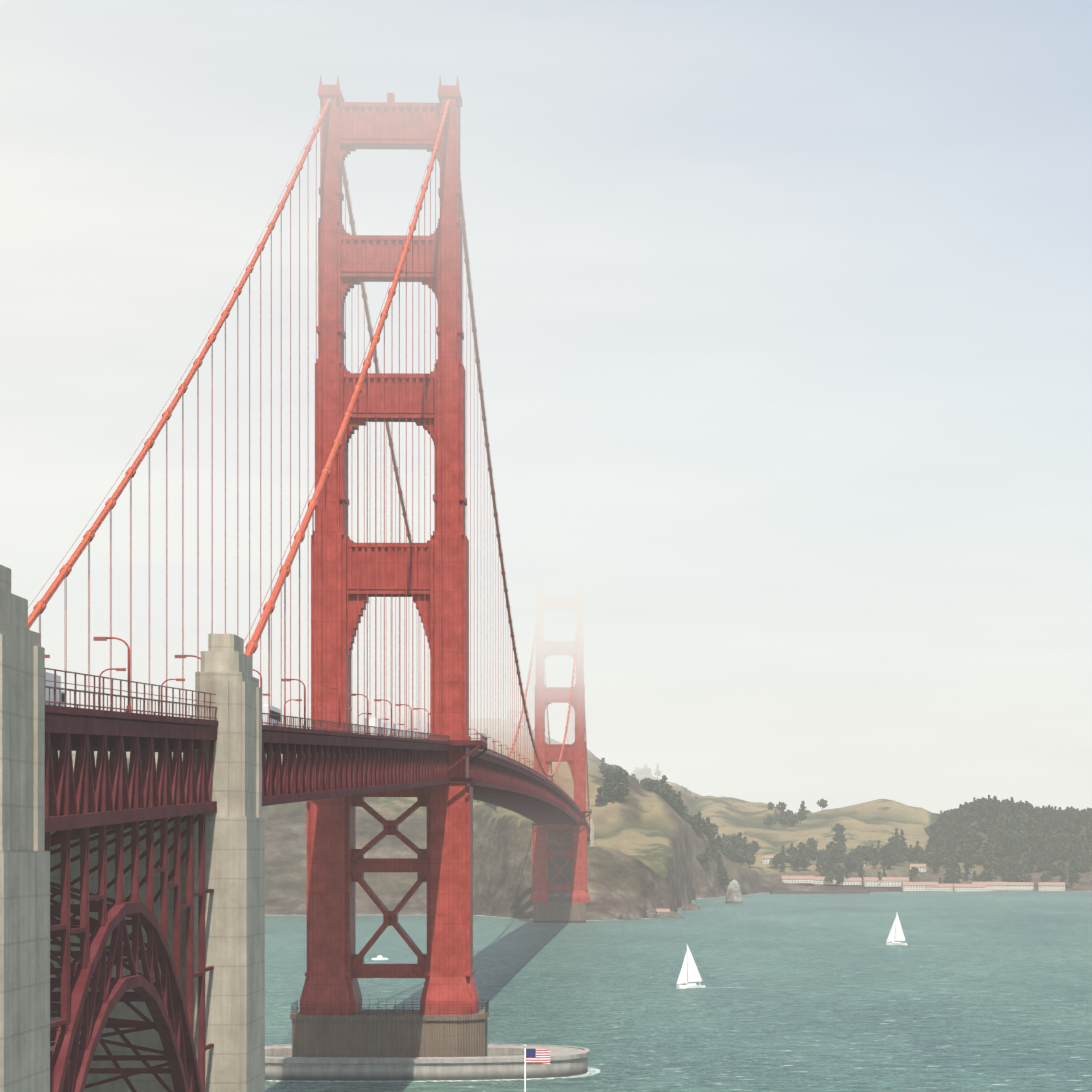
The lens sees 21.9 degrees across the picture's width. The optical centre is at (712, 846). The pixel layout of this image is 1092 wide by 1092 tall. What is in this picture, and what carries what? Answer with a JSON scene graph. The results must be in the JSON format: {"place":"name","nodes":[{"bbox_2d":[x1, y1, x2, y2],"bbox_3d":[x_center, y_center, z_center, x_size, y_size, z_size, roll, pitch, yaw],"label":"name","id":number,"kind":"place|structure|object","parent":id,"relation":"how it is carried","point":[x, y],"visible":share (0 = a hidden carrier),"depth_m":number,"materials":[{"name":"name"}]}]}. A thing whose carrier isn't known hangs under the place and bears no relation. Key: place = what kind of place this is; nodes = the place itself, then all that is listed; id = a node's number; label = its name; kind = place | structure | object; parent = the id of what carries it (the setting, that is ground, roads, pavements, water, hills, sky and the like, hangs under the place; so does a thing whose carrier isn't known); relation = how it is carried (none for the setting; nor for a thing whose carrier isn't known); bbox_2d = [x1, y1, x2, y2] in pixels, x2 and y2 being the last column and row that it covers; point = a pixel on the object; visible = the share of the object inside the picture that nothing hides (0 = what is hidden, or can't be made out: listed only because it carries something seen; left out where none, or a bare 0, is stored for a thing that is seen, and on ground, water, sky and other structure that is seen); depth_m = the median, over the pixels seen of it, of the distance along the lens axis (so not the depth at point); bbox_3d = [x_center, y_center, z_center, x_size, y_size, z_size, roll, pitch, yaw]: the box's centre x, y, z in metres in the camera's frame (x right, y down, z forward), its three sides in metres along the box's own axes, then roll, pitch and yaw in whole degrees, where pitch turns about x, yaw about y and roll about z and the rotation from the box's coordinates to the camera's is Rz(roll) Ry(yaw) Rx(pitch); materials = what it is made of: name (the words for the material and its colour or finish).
{"place":"outdoors","nodes":[
{"label":"outdoors","id":0,"kind":"place"},
{"bbox_2d":[524,1045,525,1091],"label":"flagpole","id":1,"kind":"object","parent":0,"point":[525,1069],"visible":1,"depth_m":326.70,"materials":[{"name":"white metal"}]},
{"bbox_2d":[526,1049,549,1063],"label":"us flag","id":2,"kind":"object","parent":1,"relation":"attached to","point":[538,1056],"visible":1,"depth_m":326.78,"materials":[{"name":"fabric"}]},
{"bbox_2d":[0,0,1091,813],"label":"sky","id":3,"kind":"structure","parent":0,"point":[783,308],"materials":[{"name":"white"}]},
{"bbox_2d":[45,667,1091,919],"bbox_3d":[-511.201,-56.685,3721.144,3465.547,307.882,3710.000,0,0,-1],"label":"hills","id":4,"kind":"structure","parent":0,"point":[647,849],"depth_m":2506.89,"materials":[{"name":"green plant"}]},
{"bbox_2d":[174,692,194,704],"bbox_3d":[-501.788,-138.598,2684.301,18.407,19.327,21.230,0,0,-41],"label":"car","id":5,"kind":"object","parent":4,"relation":"on","point":[189,695],"visible":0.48,"depth_m":2681.33,"materials":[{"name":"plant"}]},
{"bbox_2d":[289,698,301,710],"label":"tree","id":6,"kind":"object","parent":4,"relation":"on","point":[294,704],"visible":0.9,"depth_m":3163.37,"materials":[{"name":"plant"}]},
{"bbox_2d":[45,705,594,840],"bbox_3d":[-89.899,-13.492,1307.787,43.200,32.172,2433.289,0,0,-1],"label":"deck truss","id":7,"kind":"object","parent":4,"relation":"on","point":[111,789],"visible":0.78,"depth_m":332.03,"materials":[{"name":"metal"}]},
{"bbox_2d":[45,637,572,799],"bbox_3d":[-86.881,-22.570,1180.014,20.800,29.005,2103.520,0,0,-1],"label":"street lamps","id":8,"kind":"object","parent":7,"relation":"on","point":[127,645],"visible":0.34,"depth_m":403.15,"materials":[{"name":"metal"}]},
{"bbox_2d":[45,668,594,836],"bbox_3d":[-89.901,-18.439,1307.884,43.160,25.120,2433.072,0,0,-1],"label":"deck railings","id":9,"kind":"object","parent":7,"relation":"on","point":[377,731],"visible":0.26,"depth_m":273.97,"materials":[{"name":"red metal"}]},
{"bbox_3d":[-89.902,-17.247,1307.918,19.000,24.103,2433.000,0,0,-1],"label":"roadway","id":10,"kind":"object","parent":7,"relation":"attached to","visible":0},
{"bbox_2d":[46,672,64,705],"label":"box truck","id":11,"kind":"object","parent":10,"relation":"on","point":[49,676],"visible":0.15,"depth_m":254.79,"materials":[{"name":"white metal"}]},
{"bbox_2d":[262,705,280,725],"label":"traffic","id":12,"kind":"object","parent":10,"relation":"on","point":[275,710],"visible":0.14,"depth_m":377.25,"materials":[{"name":"white paint"}]},
{"bbox_2d":[364,718,381,735],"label":"box truck","id":13,"kind":"object","parent":10,"relation":"on","point":[375,722],"visible":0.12,"depth_m":527.32,"materials":[{"name":"white metal"}]},
{"bbox_2d":[381,723,395,736],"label":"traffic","id":14,"kind":"object","parent":10,"relation":"on","point":[387,725],"visible":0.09,"depth_m":596.61,"materials":[{"name":"white metal"}]},
{"bbox_2d":[410,714,422,725],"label":"tree","id":15,"kind":"object","parent":4,"relation":"on","point":[417,719],"visible":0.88,"depth_m":2834.22,"materials":[{"name":"plant"}]},
{"bbox_2d":[595,788,604,806],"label":"tree","id":16,"kind":"object","parent":4,"relation":"on","point":[599,799],"visible":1,"depth_m":2531.13,"materials":[{"name":"green plant"}]},
{"bbox_2d":[602,788,607,804],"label":"tree","id":17,"kind":"object","parent":4,"relation":"on","point":[605,796],"visible":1,"depth_m":2535.90,"materials":[{"name":"green plant"}]},
{"bbox_2d":[600,764,615,777],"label":"tree","id":18,"kind":"object","parent":4,"relation":"on","point":[608,769],"visible":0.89,"depth_m":2622.14,"materials":[{"name":"green plant"}]},
{"bbox_2d":[600,784,618,801],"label":"tree","id":19,"kind":"object","parent":4,"relation":"on","point":[604,787],"visible":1,"depth_m":2545.27,"materials":[{"name":"green plant"}]},
{"bbox_2d":[602,776,618,786],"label":"tree","id":20,"kind":"object","parent":4,"relation":"on","point":[607,780],"visible":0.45,"depth_m":2576.23,"materials":[{"name":"green plant"}]},
{"bbox_2d":[607,781,615,802],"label":"tree","id":21,"kind":"object","parent":4,"relation":"on","point":[610,785],"visible":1,"depth_m":2543.45,"materials":[{"name":"green plant"}]},
{"bbox_2d":[615,768,623,782],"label":"tree","id":22,"kind":"object","parent":4,"relation":"on","point":[620,776],"visible":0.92,"depth_m":2586.05,"materials":[{"name":"green plant"}]},
{"bbox_2d":[611,768,627,777],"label":"tree","id":23,"kind":"object","parent":4,"relation":"on","point":[614,771],"visible":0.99,"depth_m":2599.44,"materials":[{"name":"green plant"}]},
{"bbox_2d":[613,787,627,802],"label":"tree","id":24,"kind":"object","parent":4,"relation":"on","point":[620,793],"visible":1,"depth_m":2545.56,"materials":[{"name":"green plant"}]},
{"bbox_2d":[614,782,629,799],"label":"tree","id":25,"kind":"object","parent":4,"relation":"on","point":[622,786],"visible":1,"depth_m":2553.09,"materials":[{"name":"green plant"}]},
{"bbox_2d":[622,772,630,788],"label":"tree","id":26,"kind":"object","parent":4,"relation":"on","point":[625,779],"visible":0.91,"depth_m":2575.63,"materials":[{"name":"green plant"}]},
{"bbox_2d":[619,909,641,919],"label":"shore rock","id":27,"kind":"object","parent":4,"relation":"on","point":[629,914],"visible":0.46,"depth_m":2002.20,"materials":[{"name":"stone"}]},
{"bbox_2d":[637,777,653,791],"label":"tree","id":28,"kind":"object","parent":4,"relation":"on","point":[642,781],"visible":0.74,"depth_m":2913.07,"materials":[{"name":"green plant"}]},
{"bbox_2d":[646,778,659,791],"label":"tree","id":29,"kind":"object","parent":4,"relation":"on","point":[651,781],"visible":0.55,"depth_m":2911.43,"materials":[{"name":"green plant"}]},
{"bbox_2d":[646,908,683,917],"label":"rock","id":30,"kind":"object","parent":4,"relation":"on","point":[651,913],"visible":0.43,"depth_m":2049.26,"materials":[{"name":"stone"}]},
{"bbox_2d":[657,783,675,800],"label":"tree","id":31,"kind":"object","parent":4,"relation":"on","point":[665,791],"visible":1,"depth_m":2853.00,"materials":[{"name":"green plant"}]},
{"bbox_2d":[673,791,684,815],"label":"tree","id":32,"kind":"object","parent":4,"relation":"on","point":[679,802],"visible":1,"depth_m":2829.08,"materials":[{"name":"green plant"}]},
{"bbox_2d":[691,817,707,834],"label":"tree","id":33,"kind":"object","parent":4,"relation":"on","point":[698,823],"visible":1,"depth_m":2916.15,"materials":[{"name":"green plant"}]},
{"bbox_2d":[696,852,709,865],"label":"tree","id":34,"kind":"object","parent":4,"relation":"on","point":[702,857],"visible":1,"depth_m":2876.59,"materials":[{"name":"green plant"}]},
{"bbox_2d":[705,846,712,870],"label":"tree","id":35,"kind":"object","parent":4,"relation":"on","point":[706,853],"visible":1,"depth_m":2893.60,"materials":[{"name":"green plant"}]},
{"bbox_2d":[700,822,718,840],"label":"tree","id":36,"kind":"object","parent":4,"relation":"on","point":[714,826],"visible":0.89,"depth_m":2957.53,"materials":[{"name":"green plant"}]},
{"bbox_2d":[710,838,716,854],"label":"tree","id":37,"kind":"object","parent":4,"relation":"on","point":[713,848],"visible":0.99,"depth_m":2948.21,"materials":[{"name":"green plant"}]},
{"bbox_2d":[715,835,723,848],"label":"tree","id":38,"kind":"object","parent":4,"relation":"on","point":[720,844],"visible":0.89,"depth_m":3023.38,"materials":[{"name":"green plant"}]},
{"bbox_2d":[717,861,724,873],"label":"tree","id":39,"kind":"object","parent":4,"relation":"on","point":[721,868],"visible":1,"depth_m":2951.78,"materials":[{"name":"green plant"}]},
{"bbox_2d":[718,872,732,891],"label":"tree","id":40,"kind":"object","parent":4,"relation":"on","point":[723,879],"visible":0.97,"depth_m":2942.41,"materials":[{"name":"green plant"}]},
{"bbox_2d":[727,848,733,860],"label":"tree","id":41,"kind":"object","parent":4,"relation":"on","point":[730,855],"visible":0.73,"depth_m":3221.77,"materials":[{"name":"green plant"}]},
{"bbox_2d":[735,848,748,864],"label":"tree","id":42,"kind":"object","parent":4,"relation":"on","point":[740,853],"visible":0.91,"depth_m":3238.84,"materials":[{"name":"green plant"}]},
{"bbox_2d":[741,854,756,867],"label":"tree","id":43,"kind":"object","parent":4,"relation":"on","point":[749,859],"visible":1,"depth_m":3225.46,"materials":[{"name":"green plant"}]},
{"bbox_2d":[763,815,776,828],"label":"tree","id":44,"kind":"object","parent":4,"relation":"on","point":[771,820],"visible":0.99,"depth_m":3756.47,"materials":[{"name":"green plant"}]},
{"bbox_2d":[769,855,781,867],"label":"tree","id":45,"kind":"object","parent":4,"relation":"on","point":[778,859],"visible":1,"depth_m":3253.97,"materials":[{"name":"green plant"}]},
{"bbox_2d":[775,801,786,810],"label":"tree","id":46,"kind":"object","parent":4,"relation":"on","point":[777,807],"visible":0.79,"depth_m":4010.33,"materials":[{"name":"green plant"}]},
{"bbox_2d":[777,815,788,824],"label":"tree","id":47,"kind":"object","parent":4,"relation":"on","point":[783,820],"visible":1,"depth_m":3789.26,"materials":[{"name":"green plant"}]},
{"bbox_2d":[775,852,790,862],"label":"tree","id":48,"kind":"object","parent":4,"relation":"on","point":[785,857],"visible":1,"depth_m":3263.99,"materials":[{"name":"green plant"}]},
{"bbox_2d":[790,857,805,868],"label":"tree","id":49,"kind":"object","parent":4,"relation":"on","point":[797,863],"visible":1,"depth_m":3253.64,"materials":[{"name":"green plant"}]},
{"bbox_2d":[794,811,806,823],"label":"tree","id":50,"kind":"object","parent":4,"relation":"on","point":[800,815],"visible":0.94,"depth_m":3890.69,"materials":[{"name":"green plant"}]},
{"bbox_2d":[800,859,811,870],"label":"tree","id":51,"kind":"object","parent":4,"relation":"on","point":[807,864],"visible":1,"depth_m":3260.15,"materials":[{"name":"green plant"}]},
{"bbox_2d":[806,839,817,847],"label":"tree","id":52,"kind":"object","parent":4,"relation":"on","point":[813,842],"visible":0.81,"depth_m":3484.55,"materials":[{"name":"green plant"}]},
{"bbox_2d":[815,854,822,870],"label":"tree","id":53,"kind":"object","parent":4,"relation":"on","point":[818,862],"visible":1,"depth_m":3265.94,"materials":[{"name":"green plant"}]},
{"bbox_2d":[817,798,827,810],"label":"tree","id":54,"kind":"object","parent":4,"relation":"on","point":[822,802],"visible":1,"depth_m":4112.65,"materials":[{"name":"green plant"}]},
{"bbox_2d":[819,868,834,876],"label":"tree","id":55,"kind":"object","parent":4,"relation":"on","point":[823,872],"visible":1,"depth_m":3239.69,"materials":[{"name":"green plant"}]},
{"bbox_2d":[821,860,834,869],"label":"tree","id":56,"kind":"object","parent":4,"relation":"on","point":[826,864],"visible":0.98,"depth_m":3265.95,"materials":[{"name":"green plant"}]},
{"bbox_2d":[824,872,834,885],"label":"tree","id":57,"kind":"object","parent":4,"relation":"on","point":[830,875],"visible":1,"depth_m":3228.04,"materials":[{"name":"green plant"}]},
{"bbox_2d":[832,854,843,865],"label":"tree","id":58,"kind":"object","parent":4,"relation":"on","point":[837,858],"visible":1,"depth_m":3333.90,"materials":[{"name":"green plant"}]},
{"bbox_2d":[831,823,845,832],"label":"tree","id":59,"kind":"object","parent":4,"relation":"on","point":[839,828],"visible":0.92,"depth_m":3560.06,"materials":[{"name":"green plant"}]},
{"bbox_2d":[834,874,843,886],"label":"tree","id":60,"kind":"object","parent":4,"relation":"on","point":[838,878],"visible":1,"depth_m":3232.11,"materials":[{"name":"green plant"}]},
{"bbox_2d":[832,831,846,842],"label":"tree","id":61,"kind":"object","parent":4,"relation":"on","point":[837,836],"visible":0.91,"depth_m":3501.55,"materials":[{"name":"green plant"}]},
{"bbox_2d":[833,865,845,875],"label":"tree","id":62,"kind":"object","parent":4,"relation":"on","point":[840,870],"visible":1,"depth_m":3255.30,"materials":[{"name":"green plant"}]},
{"bbox_2d":[834,843,847,853],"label":"tree","id":63,"kind":"object","parent":4,"relation":"on","point":[840,848],"visible":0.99,"depth_m":3444.01,"materials":[{"name":"green plant"}]},
{"bbox_2d":[850,858,863,871],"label":"tree","id":64,"kind":"object","parent":4,"relation":"on","point":[854,861],"visible":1,"depth_m":3284.10,"materials":[{"name":"green plant"}]},
{"bbox_2d":[657,858,1064,913],"bbox_3d":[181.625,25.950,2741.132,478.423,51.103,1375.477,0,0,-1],"label":"building walls","id":65,"kind":"structure","parent":4,"relation":"on","point":[991,887],"depth_m":3238.07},
{"bbox_2d":[655,855,1064,911],"bbox_3d":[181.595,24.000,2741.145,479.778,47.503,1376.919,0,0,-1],"label":"building roofs","id":66,"kind":"structure","parent":65,"relation":"on","point":[978,884],"depth_m":3240.19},
{"bbox_2d":[764,859,1063,889],"bbox_3d":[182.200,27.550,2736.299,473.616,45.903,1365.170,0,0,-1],"label":"fort baker windows","id":67,"kind":"structure","parent":65,"relation":"in","point":[925,886],"depth_m":3239.05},
{"bbox_2d":[857,863,864,878],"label":"tree","id":68,"kind":"object","parent":4,"relation":"on","point":[860,873],"visible":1,"depth_m":3262.82,"materials":[{"name":"green plant"}]},
{"bbox_2d":[872,847,878,860],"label":"tree","id":69,"kind":"object","parent":4,"relation":"on","point":[875,855],"visible":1,"depth_m":3326.21,"materials":[{"name":"green plant"}]},
{"bbox_2d":[884,858,895,869],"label":"tree","id":70,"kind":"object","parent":4,"relation":"on","point":[892,862],"visible":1,"depth_m":3301.56,"materials":[{"name":"green plant"}]},
{"bbox_2d":[891,851,906,865],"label":"tree","id":71,"kind":"object","parent":4,"relation":"on","point":[900,856],"visible":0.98,"depth_m":3358.82,"materials":[{"name":"green plant"}]},
{"bbox_2d":[906,852,920,861],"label":"tree","id":72,"kind":"object","parent":4,"relation":"on","point":[910,857],"visible":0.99,"depth_m":3389.75,"materials":[{"name":"green plant"}]},
{"bbox_2d":[946,872,954,883],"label":"tree","id":73,"kind":"object","parent":4,"relation":"on","point":[951,879],"visible":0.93,"depth_m":3265.61,"materials":[{"name":"green plant"}]},
{"bbox_2d":[962,862,971,880],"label":"tree","id":74,"kind":"object","parent":4,"relation":"on","point":[967,870],"visible":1,"depth_m":3298.92,"materials":[{"name":"green plant"}]},
{"bbox_2d":[982,869,997,881],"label":"tree","id":75,"kind":"object","parent":4,"relation":"on","point":[991,875],"visible":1,"depth_m":3298.94,"materials":[{"name":"green plant"}]},
{"bbox_2d":[1001,875,1013,881],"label":"tree","id":76,"kind":"object","parent":4,"relation":"on","point":[1006,878],"visible":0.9,"depth_m":3287.96,"materials":[{"name":"green plant"}]},
{"bbox_2d":[1018,873,1029,881],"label":"tree","id":77,"kind":"object","parent":4,"relation":"on","point":[1023,876],"visible":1,"depth_m":3295.36,"materials":[{"name":"green plant"}]},
{"bbox_2d":[1024,807,1038,817],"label":"tree","id":78,"kind":"object","parent":4,"relation":"on","point":[1033,813],"visible":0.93,"depth_m":3481.94,"materials":[{"name":"green plant"}]},
{"bbox_2d":[1045,863,1058,872],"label":"tree","id":79,"kind":"object","parent":4,"relation":"on","point":[1054,868],"visible":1,"depth_m":3327.45,"materials":[{"name":"green plant"}]},
{"bbox_2d":[1066,871,1074,888],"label":"tree","id":80,"kind":"object","parent":4,"relation":"on","point":[1070,879],"visible":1,"depth_m":3290.15,"materials":[{"name":"green plant"}]},
{"bbox_2d":[1068,864,1079,874],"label":"tree","id":81,"kind":"object","parent":4,"relation":"on","point":[1074,869],"visible":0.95,"depth_m":3328.55,"materials":[{"name":"green plant"}]},
{"bbox_2d":[265,891,1091,1091],"bbox_3d":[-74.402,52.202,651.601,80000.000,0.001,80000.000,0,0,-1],"label":"sea water","id":82,"kind":"structure","parent":0,"point":[985,991],"depth_m":1006.28,"materials":[{"name":"teal liquid"}]},
{"bbox_2d":[0,565,593,1091],"bbox_3d":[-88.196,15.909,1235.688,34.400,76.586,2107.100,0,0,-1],"label":"concrete pylons","id":83,"kind":"object","parent":82,"relation":"on","point":[234,933],"visible":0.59,"depth_m":294.25,"materials":[{"name":"beige concrete"}]},
{"bbox_2d":[45,813,213,1091],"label":"arch spandrel columns","id":84,"kind":"structure","parent":83,"relation":"on","point":[71,1058],"depth_m":255.54,"materials":[{"name":"metal"}]},
{"bbox_2d":[265,1044,588,1080],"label":"pier fender","id":85,"kind":"object","parent":82,"relation":"in","point":[502,1061],"visible":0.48,"depth_m":628.44,"materials":[{"name":"concrete"}]},
{"bbox_2d":[265,1067,600,1081],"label":"sea foam","id":86,"kind":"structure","parent":82,"relation":"on","point":[592,1071],"depth_m":627.57,"materials":[{"name":"liquid"}]},
{"bbox_2d":[290,902,585,1056],"bbox_3d":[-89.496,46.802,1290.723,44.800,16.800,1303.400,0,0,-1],"label":"tower pier","id":87,"kind":"structure","parent":82,"relation":"in","point":[408,1034],"depth_m":639.80,"materials":[{"name":"concrete"}]},
{"bbox_2d":[291,999,488,1015],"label":"railing","id":88,"kind":"object","parent":87,"relation":"on","point":[296,1003],"visible":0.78,"depth_m":639.94,"materials":[{"name":"black"}]},
{"bbox_2d":[300,75,588,1014],"bbox_3d":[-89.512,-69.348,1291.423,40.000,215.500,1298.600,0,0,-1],"label":"bridge towers","id":89,"kind":"structure","parent":87,"relation":"on","point":[350,577],"depth_m":646.56,"materials":[{"name":"red metal"}]},
{"bbox_2d":[28,99,589,817],"bbox_3d":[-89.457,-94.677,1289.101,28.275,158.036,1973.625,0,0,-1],"label":"cables","id":90,"kind":"object","parent":89,"relation":"hanging from","point":[250,649],"visible":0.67,"depth_m":506.35,"materials":[{"name":"paint"}]},
{"bbox_2d":[28,97,589,825],"bbox_3d":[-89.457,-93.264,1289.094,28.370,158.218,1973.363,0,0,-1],"label":"suspender ropes","id":91,"kind":"object","parent":90,"relation":"hanging from","point":[516,721],"visible":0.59,"depth_m":547.26,"materials":[{"name":"red metal"}]},
{"bbox_2d":[33,108,589,818],"bbox_3d":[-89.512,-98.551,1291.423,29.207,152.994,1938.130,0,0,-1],"label":"cable bands","id":92,"kind":"object","parent":90,"relation":"on","point":[113,502],"visible":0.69,"depth_m":501.94,"materials":[{"name":"paint"}]},
{"bbox_2d":[676,943,704,988],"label":"sailboat","id":93,"kind":"object","parent":82,"relation":"on","point":[689,966],"visible":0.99,"depth_m":1036.78,"materials":[{"name":"white fabric"}]},
{"bbox_2d":[682,904,699,909],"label":"shore rock","id":94,"kind":"object","parent":82,"relation":"in","point":[691,907],"visible":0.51,"depth_m":2294.38,"materials":[{"name":"stone"}]},
{"bbox_2d":[477,891,963,920],"bbox_3d":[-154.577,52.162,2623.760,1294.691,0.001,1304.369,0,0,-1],"label":"shore surf","id":95,"kind":"structure","parent":82,"relation":"on","point":[678,908],"depth_m":2094.11,"materials":[{"name":"liquid"}]},
{"bbox_2d":[725,879,741,902],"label":"sea rock","id":96,"kind":"object","parent":82,"relation":"in","point":[733,894],"visible":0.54,"depth_m":2583.61,"materials":[{"name":"grey stone"}]},
{"bbox_2d":[886,911,907,944],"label":"sailboat","id":97,"kind":"object","parent":82,"relation":"on","point":[896,934],"visible":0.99,"depth_m":1489.72,"materials":[{"name":"white fabric"}]},
{"bbox_2d":[770,890,1038,893],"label":"horseshoe bay pier","id":98,"kind":"structure","parent":82,"relation":"in","point":[825,892],"depth_m":3094.61,"materials":[{"name":"grey concrete"}]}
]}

